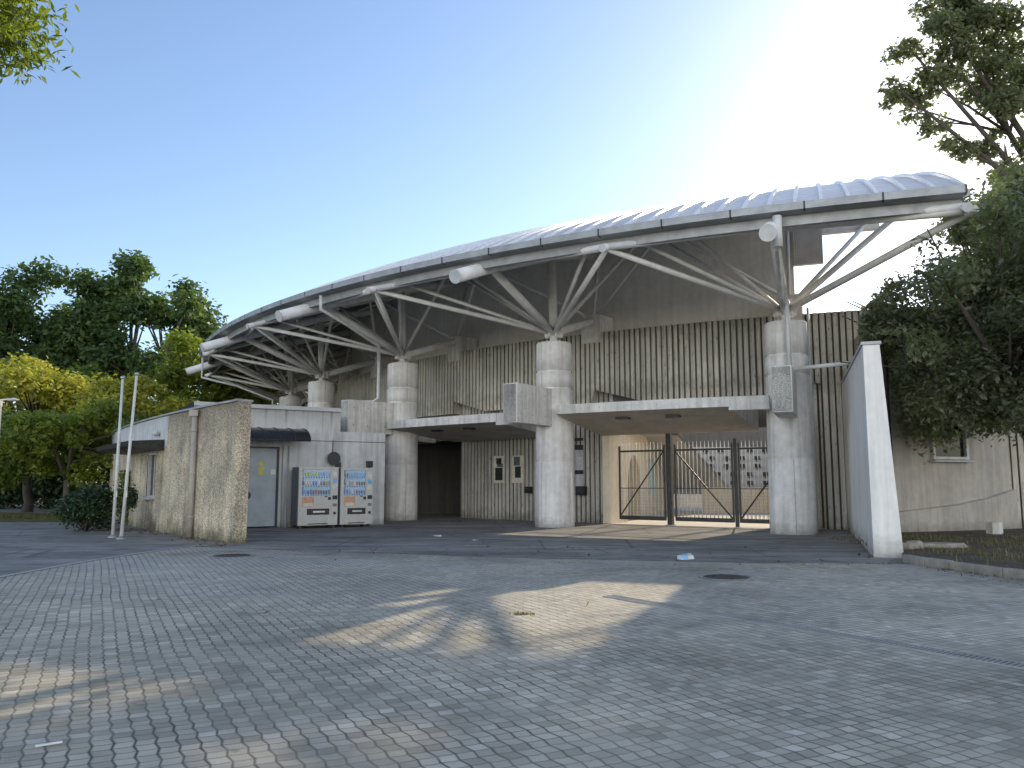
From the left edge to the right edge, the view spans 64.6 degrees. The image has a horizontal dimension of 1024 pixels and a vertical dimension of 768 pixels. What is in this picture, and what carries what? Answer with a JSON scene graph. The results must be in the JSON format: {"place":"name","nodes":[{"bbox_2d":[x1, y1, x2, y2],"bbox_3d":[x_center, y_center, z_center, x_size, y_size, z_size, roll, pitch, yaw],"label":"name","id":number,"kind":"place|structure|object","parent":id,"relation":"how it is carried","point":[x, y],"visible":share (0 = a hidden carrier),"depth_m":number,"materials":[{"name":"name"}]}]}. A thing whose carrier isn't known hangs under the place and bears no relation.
{"place":"outdoors","nodes":[
{"label":"outdoors","id":0,"kind":"place"},
{"bbox_2d":[0,512,96,520],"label":"lawn","id":1,"kind":"structure","parent":0,"point":[24,519],"depth_m":31.80,"materials":[{"name":"green plant"}]},
{"bbox_2d":[0,398,19,430],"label":"lamp post","id":2,"kind":"object","parent":1,"relation":"on","point":[9,399],"visible":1,"depth_m":30.27,"materials":[{"name":"white metal"}]},
{"bbox_2d":[0,408,62,494],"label":"tree","id":3,"kind":"object","parent":1,"relation":"on","point":[9,474],"visible":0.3,"depth_m":32.29,"materials":[{"name":"green plant"}]},
{"bbox_2d":[0,396,149,516],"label":"tree","id":4,"kind":"object","parent":1,"relation":"on","point":[40,437],"visible":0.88,"depth_m":30.97,"materials":[{"name":"green plant"}]},
{"bbox_2d":[0,482,174,575],"bbox_3d":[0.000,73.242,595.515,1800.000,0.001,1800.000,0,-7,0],"label":"ground","id":5,"kind":"structure","parent":0,"point":[17,506],"depth_m":49.13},
{"bbox_2d":[0,0,80,85],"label":"overhanging tree","id":6,"kind":"object","parent":5,"relation":"on","point":[14,24],"visible":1,"depth_m":11.34,"materials":[{"name":"green plant"}]},
{"bbox_2d":[0,255,91,503],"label":"broadleaf tree","id":7,"kind":"object","parent":5,"relation":"on","point":[17,320],"visible":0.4,"depth_m":52.04,"materials":[{"name":"green plant"}]},
{"bbox_2d":[0,351,101,511],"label":"yellowing tree","id":8,"kind":"object","parent":5,"relation":"on","point":[38,377],"visible":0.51,"depth_m":37.78,"materials":[{"name":"yellow plant"}]},
{"bbox_2d":[0,450,110,508],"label":"shrub","id":9,"kind":"object","parent":5,"relation":"on","point":[48,492],"visible":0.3,"depth_m":41.98,"materials":[{"name":"green plant"}]},
{"bbox_2d":[4,357,153,465],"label":"broadleaf tree","id":10,"kind":"object","parent":5,"relation":"on","point":[88,373],"visible":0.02,"depth_m":47.69,"materials":[{"name":"green plant"}]},
{"bbox_2d":[102,473,109,487],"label":"shrub","id":11,"kind":"object","parent":5,"relation":"on","point":[107,484],"depth_m":40.96,"materials":[{"name":"green plant"}]},
{"bbox_2d":[18,248,228,387],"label":"broadleaf tree","id":12,"kind":"object","parent":5,"relation":"on","point":[89,331],"visible":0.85,"depth_m":52.77,"materials":[{"name":"green plant"}]},
{"bbox_2d":[66,372,198,455],"bbox_3d":[-17.432,2.739,36.668,5.342,6.438,5.214,7,-9,-43],"label":"yellowing tree","id":13,"kind":"object","parent":5,"relation":"on","point":[146,388],"visible":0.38,"depth_m":35.93,"materials":[{"name":"green plant"}]},
{"bbox_2d":[148,324,258,403],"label":"broadleaf tree","id":14,"kind":"object","parent":5,"relation":"on","point":[175,378],"visible":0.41,"depth_m":47.73,"materials":[{"name":"green plant"}]},
{"bbox_2d":[243,374,307,406],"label":"broadleaf tree","id":15,"kind":"object","parent":5,"relation":"on","point":[263,401],"visible":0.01,"depth_m":55.84,"materials":[{"name":"green plant"}]},
{"bbox_2d":[185,171,1023,534],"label":"stadium building","id":16,"kind":"structure","parent":5,"relation":"on","point":[451,371],"depth_m":26.77,"materials":[{"name":"concrete"}]},
{"bbox_2d":[493,456,504,482],"bbox_3d":[-0.491,3.252,30.820,0.612,1.020,0.060,-6,-9,42],"label":"poster frame","id":17,"kind":"object","parent":16,"relation":"attached to","point":[498,469],"visible":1,"depth_m":30.81,"materials":[{"name":"beige"}]},
{"bbox_2d":[511,455,524,482],"bbox_3d":[0.226,3.177,30.199,0.612,1.020,0.060,-6,-9,40],"label":"poster frame","id":18,"kind":"object","parent":16,"relation":"attached to","point":[517,468],"visible":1,"depth_m":30.18,"materials":[{"name":"beige"}]},
{"bbox_2d":[524,487,532,492],"bbox_3d":[0.595,3.882,29.699,0.260,0.240,0.191,-6,-9,39],"label":"wall box","id":19,"kind":"object","parent":16,"relation":"attached to","point":[527,489],"visible":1,"depth_m":29.63,"materials":[{"name":"black plastic"}]},
{"bbox_2d":[575,438,583,487],"bbox_3d":[2.378,2.780,28.533,0.340,1.750,0.080,-5,-8,35],"label":"information panel","id":20,"kind":"object","parent":16,"relation":"attached to","point":[579,465],"visible":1,"depth_m":28.50,"materials":[{"name":"white plastic"}]},
{"bbox_2d":[576,486,586,494],"bbox_3d":[2.422,3.725,28.308,0.360,0.300,0.210,-5,-8,35],"label":"meter box","id":21,"kind":"object","parent":16,"relation":"attached to","point":[581,490],"visible":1,"depth_m":28.21,"materials":[{"name":"black plastic"}]},
{"bbox_2d":[854,335,1019,531],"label":"concrete building","id":22,"kind":"structure","parent":5,"relation":"on","point":[964,489],"depth_m":21.92,"materials":[{"name":"beige concrete"}]},
{"bbox_2d":[930,421,974,461],"bbox_3d":[11.928,1.569,22.061,1.449,1.115,0.260,3,-7,-21],"label":"window","id":23,"kind":"structure","parent":22,"relation":"in","point":[962,455],"depth_m":22.13,"materials":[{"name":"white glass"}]},
{"bbox_2d":[876,0,1023,188],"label":"tall tree","id":24,"kind":"object","parent":5,"relation":"on","point":[962,24],"visible":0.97,"depth_m":46.91,"materials":[{"name":"green plant"}]},
{"bbox_2d":[929,154,1023,269],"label":"tall tree","id":25,"kind":"object","parent":5,"relation":"on","point":[1010,170],"visible":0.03,"depth_m":31.78,"materials":[{"name":"green plant"}]},
{"bbox_2d":[0,508,186,577],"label":"asphalt road","id":26,"kind":"structure","parent":0,"point":[18,554],"depth_m":17.30,"materials":[{"name":"grey asphalt"}]},
{"bbox_2d":[0,513,906,563],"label":"asphalt apron","id":27,"kind":"object","parent":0,"point":[522,539],"visible":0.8,"depth_m":19.59,"materials":[{"name":"grey asphalt"}]},
{"bbox_2d":[50,479,129,530],"bbox_3d":[-12.206,3.538,23.432,2.144,1.563,1.886,0,-7,0],"label":"shrub","id":28,"kind":"object","parent":27,"relation":"on","point":[86,507],"visible":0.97,"depth_m":23.12,"materials":[{"name":"green plant"}]},
{"bbox_2d":[107,376,124,537],"bbox_3d":[-10.189,1.878,20.926,0.240,4.220,0.234,0,-7,0],"label":"flagpole","id":29,"kind":"object","parent":27,"relation":"on","point":[112,535],"visible":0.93,"depth_m":20.87,"materials":[{"name":"metal"}]},
{"bbox_2d":[111,469,130,524],"bbox_3d":[-12.426,3.758,26.992,1.961,1.969,1.603,3,-7,-22],"label":"shrub","id":30,"kind":"object","parent":27,"relation":"on","point":[122,477],"visible":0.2,"depth_m":26.68,"materials":[{"name":"green plant"}]},
{"bbox_2d":[116,372,138,538],"bbox_3d":[-9.640,1.804,20.381,0.240,4.240,0.234,2,-7,0],"label":"flagpole","id":31,"kind":"object","parent":27,"relation":"on","point":[125,495],"visible":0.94,"depth_m":20.32,"materials":[{"name":"metal"}]},
{"bbox_2d":[118,480,146,511],"bbox_3d":[-11.551,3.767,26.051,2.124,1.732,1.906,3,-8,-25],"label":"shrub","id":32,"kind":"object","parent":27,"relation":"on","point":[131,502],"visible":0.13,"depth_m":25.75,"materials":[{"name":"green plant"}]},
{"bbox_2d":[96,399,384,543],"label":"service building","id":33,"kind":"structure","parent":27,"relation":"on","point":[218,471],"depth_m":24.13,"materials":[{"name":"concrete"}]},
{"bbox_2d":[139,452,156,499],"bbox_3d":[-10.788,2.753,24.258,0.392,1.380,1.178,5,-9,-36],"label":"window","id":34,"kind":"structure","parent":33,"relation":"in","point":[152,456],"depth_m":24.59,"materials":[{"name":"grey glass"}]},
{"bbox_2d":[247,446,279,527],"bbox_3d":[-7.808,3.183,24.979,1.160,2.500,0.140,4,-8,-31],"label":"door","id":35,"kind":"structure","parent":33,"relation":"in","point":[263,484],"depth_m":25.06,"materials":[{"name":"paint"}]},
{"bbox_2d":[327,447,340,466],"bbox_3d":[-5.763,2.252,26.200,0.480,0.880,0.160,4,-8,-31],"label":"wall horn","id":36,"kind":"object","parent":33,"relation":"attached to","point":[333,458],"depth_m":26.12,"materials":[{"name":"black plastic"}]},
{"bbox_2d":[366,461,372,467],"bbox_3d":[-4.720,2.747,26.795,0.200,0.400,0.120,4,-8,-31],"label":"junction box","id":37,"kind":"object","parent":33,"relation":"attached to","point":[369,464],"visible":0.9,"depth_m":26.76,"materials":[{"name":"black plastic"}]},
{"bbox_2d":[291,467,338,528],"bbox_3d":[-6.119,3.517,25.118,1.240,1.860,0.755,4,-8,-31],"label":"vending machine","id":38,"kind":"object","parent":27,"relation":"on","point":[314,498],"visible":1,"depth_m":24.82,"materials":[{"name":"metal"}]},
{"bbox_2d":[335,468,372,526],"bbox_3d":[-5.065,3.602,25.746,1.060,1.840,0.755,4,-8,-31],"label":"vending machine","id":39,"kind":"object","parent":27,"relation":"on","point":[355,493],"visible":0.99,"depth_m":25.44,"materials":[{"name":"metal"}]},
{"bbox_2d":[125,521,1022,613],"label":"fallen leaves","id":40,"kind":"object","parent":27,"relation":"on","point":[217,543],"visible":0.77,"depth_m":18.23,"materials":[{"name":"brown plant"}]},
{"bbox_2d":[677,553,693,559],"bbox_3d":[3.174,3.148,14.774,0.332,0.104,0.147,4,-8,-28],"label":"drink carton","id":41,"kind":"object","parent":27,"relation":"on","point":[688,556],"visible":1,"depth_m":14.72,"materials":[{"name":"paper"}]},
{"bbox_2d":[733,438,740,527],"bbox_3d":[6.971,3.068,25.166,0.160,2.750,0.160,-5,-8,36],"label":"gate post","id":42,"kind":"object","parent":27,"relation":"on","point":[736,491],"visible":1,"depth_m":25.13,"materials":[{"name":"metal"}]},
{"bbox_2d":[674,441,734,522],"bbox_3d":[6.098,3.091,25.787,1.975,2.565,0.089,-5,-8,36],"label":"gate leaf","id":43,"kind":"object","parent":42,"relation":"attached to","point":[731,519],"visible":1,"depth_m":25.75,"materials":[{"name":"paint"}]},
{"bbox_2d":[737,441,769,523],"bbox_3d":[7.739,2.949,24.609,1.745,2.565,0.088,-5,-8,36],"label":"gate leaf","id":44,"kind":"object","parent":42,"relation":"attached to","point":[759,520],"visible":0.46,"depth_m":24.84,"materials":[{"name":"paint"}]},
{"bbox_2d":[840,341,902,557],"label":"wing wall","id":45,"kind":"structure","parent":27,"relation":"on","point":[873,514],"depth_m":15.59,"materials":[{"name":"white concrete"}]},
{"bbox_2d":[0,546,1023,767],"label":"paved plaza","id":46,"kind":"structure","parent":0,"point":[359,660],"depth_m":6.30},
{"bbox_2d":[35,740,62,746],"bbox_3d":[-2.510,1.950,4.388,0.130,0.012,0.022,5,-8,-34],"label":"paper strip","id":47,"kind":"object","parent":46,"relation":"on","point":[48,743],"visible":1,"depth_m":4.38,"materials":[{"name":"white paper"}]},
{"bbox_2d":[0,546,192,576],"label":"edging strip","id":48,"kind":"object","parent":46,"relation":"on","point":[83,561],"visible":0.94,"depth_m":14.22,"materials":[{"name":"concrete"}]},
{"bbox_2d":[209,553,254,557],"bbox_3d":[-5.380,3.293,15.568,0.840,0.015,0.840,0,-7,0],"label":"manhole cover","id":49,"kind":"object","parent":46,"relation":"on","point":[234,555],"visible":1,"depth_m":15.44,"materials":[{"name":"metal"}]},
{"bbox_2d":[194,545,1021,614],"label":"weeds","id":50,"kind":"object","parent":46,"relation":"on","point":[518,613],"visible":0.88,"depth_m":11.64,"materials":[{"name":"green plant"}]},
{"bbox_2d":[699,574,753,579],"bbox_3d":[3.190,2.871,12.063,0.800,0.015,0.800,0,-7,0],"label":"manhole cover","id":51,"kind":"object","parent":46,"relation":"on","point":[725,577],"visible":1,"depth_m":11.97,"materials":[{"name":"metal"}]},
{"bbox_2d":[603,595,1023,668],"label":"trench drain","id":52,"kind":"object","parent":46,"relation":"on","point":[985,659],"visible":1,"depth_m":7.50,"materials":[{"name":"metal"}]},
{"bbox_2d":[903,555,1023,580],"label":"kerb","id":53,"kind":"structure","parent":46,"relation":"on","point":[1000,572],"depth_m":12.73,"materials":[{"name":"grey concrete"}]},
{"bbox_2d":[0,0,1023,472],"label":"sky","id":54,"kind":"structure","parent":0,"point":[262,153],"materials":[{"name":"blue"}]},
{"bbox_2d":[612,505,826,528],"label":"paving","id":55,"kind":"structure","parent":0,"point":[690,523],"depth_m":28.13,"materials":[{"name":"beige concrete"}]},
{"bbox_2d":[626,435,666,515],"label":"arched wall","id":56,"kind":"structure","parent":55,"relation":"on","point":[635,440],"depth_m":32.75,"materials":[{"name":"beige concrete"}]},
{"bbox_2d":[647,459,655,494],"bbox_3d":[6.058,4.021,35.025,0.061,1.500,1.900,-2,-7,19],"label":"notice board","id":57,"kind":"object","parent":56,"relation":"attached to","point":[651,479],"visible":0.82,"depth_m":34.82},
{"bbox_2d":[665,434,673,525],"bbox_3d":[5.164,3.075,26.481,0.272,3.050,0.272,-5,-8,36],"label":"gate post","id":58,"kind":"object","parent":55,"relation":"on","point":[669,480],"visible":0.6,"depth_m":26.41,"materials":[{"name":"metal"}]},
{"bbox_2d":[618,442,666,520],"bbox_3d":[4.340,3.243,27.049,1.715,2.565,0.088,-5,-8,36],"label":"gate leaf","id":59,"kind":"object","parent":58,"relation":"attached to","point":[638,517],"visible":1,"depth_m":27.00,"materials":[{"name":"paint"}]},
{"bbox_2d":[674,427,767,506],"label":"grandstand","id":60,"kind":"object","parent":55,"relation":"on","point":[760,435],"visible":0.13,"depth_m":50.13,"materials":[{"name":"concrete"}]},
{"bbox_2d":[702,487,768,512],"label":"wall","id":61,"kind":"structure","parent":55,"relation":"on","point":[745,497],"depth_m":36.69,"materials":[{"name":"grey concrete"}]},
{"bbox_2d":[818,528,1023,568],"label":"planting bed","id":62,"kind":"object","parent":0,"point":[1010,562],"visible":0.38,"depth_m":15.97,"materials":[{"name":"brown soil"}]},
{"bbox_2d":[902,543,913,548],"bbox_3d":[7.756,3.186,15.931,0.278,0.128,0.242,-4,-8,30],"label":"stone","id":63,"kind":"object","parent":62,"relation":"on","point":[907,545],"visible":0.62,"depth_m":15.83,"materials":[{"name":"grey stone"}]},
{"bbox_2d":[906,540,923,548],"bbox_3d":[8.002,3.188,16.082,0.366,0.160,0.304,-1,-7,7],"label":"stone","id":64,"kind":"object","parent":62,"relation":"on","point":[917,543],"visible":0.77,"depth_m":15.97,"materials":[{"name":"grey stone"}]},
{"bbox_2d":[841,166,1023,463],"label":"evergreen tree","id":65,"kind":"object","parent":62,"relation":"on","point":[961,346],"visible":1,"depth_m":18.03,"materials":[{"name":"green plant"}]},
{"bbox_2d":[923,542,967,547],"bbox_3d":[8.537,3.250,16.349,1.298,0.100,0.423,-1,-7,7],"label":"stone","id":66,"kind":"object","parent":62,"relation":"on","point":[943,544],"visible":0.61,"depth_m":16.18,"materials":[{"name":"grey stone"}]},
{"bbox_2d":[985,522,1002,534],"bbox_3d":[12.100,3.617,20.313,0.300,0.300,0.250,1,-7,-10],"label":"stone stub","id":67,"kind":"object","parent":62,"relation":"on","point":[994,528],"visible":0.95,"depth_m":20.20,"materials":[{"name":"stone"}]}
]}

